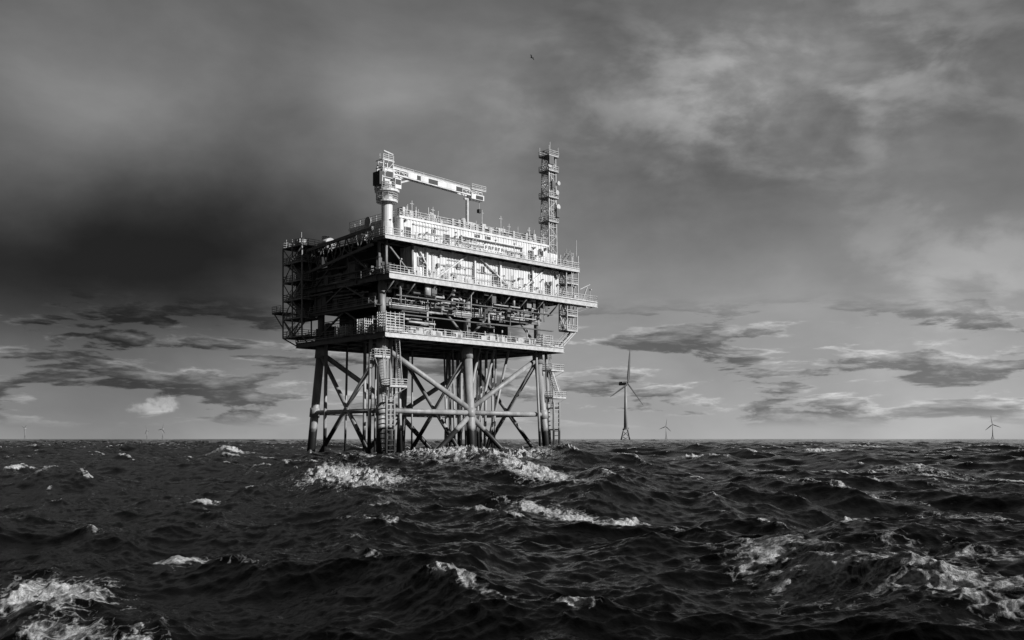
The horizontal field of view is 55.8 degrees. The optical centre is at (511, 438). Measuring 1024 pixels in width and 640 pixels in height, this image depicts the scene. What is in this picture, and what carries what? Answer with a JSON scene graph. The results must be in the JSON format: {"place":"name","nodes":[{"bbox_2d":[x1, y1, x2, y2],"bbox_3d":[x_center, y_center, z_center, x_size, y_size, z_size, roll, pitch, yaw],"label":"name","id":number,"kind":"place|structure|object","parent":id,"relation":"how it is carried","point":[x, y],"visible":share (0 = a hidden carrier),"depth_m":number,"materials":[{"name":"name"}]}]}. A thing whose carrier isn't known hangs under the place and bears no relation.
{"place":"outdoors","nodes":[
{"label":"outdoors","id":0,"kind":"place"},
{"bbox_2d":[0,439,1023,639],"bbox_3d":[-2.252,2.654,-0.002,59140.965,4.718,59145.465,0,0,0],"label":"sea","id":1,"kind":"structure","parent":0,"point":[565,539],"depth_m":22.37,"materials":[{"name":"black liquid"}]},
{"bbox_2d":[272,148,597,453],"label":"offshore substation platform","id":2,"kind":"structure","parent":1,"relation":"in","point":[403,286],"depth_m":165.30,"materials":[{"name":"paint"}]},
{"bbox_2d":[406,227,549,293],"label":"doors and louvres","id":3,"kind":"structure","parent":2,"relation":"in","point":[408,229],"depth_m":165.96,"materials":[{"name":"grey metal"}]},
{"bbox_2d":[610,351,641,439],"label":"wind turbine","id":4,"kind":"object","parent":1,"relation":"in","point":[625,384],"visible":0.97,"depth_m":1710.39,"materials":[{"name":"grey metal"}]},
{"bbox_2d":[986,419,998,438],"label":"wind turbine","id":5,"kind":"object","parent":1,"relation":"in","point":[992,428],"visible":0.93,"depth_m":6537.40,"materials":[{"name":"grey metal"}]},
{"bbox_2d":[0,0,1023,438],"label":"sky","id":6,"kind":"structure","parent":0,"point":[792,219],"materials":[{"name":"grey"}]}
]}

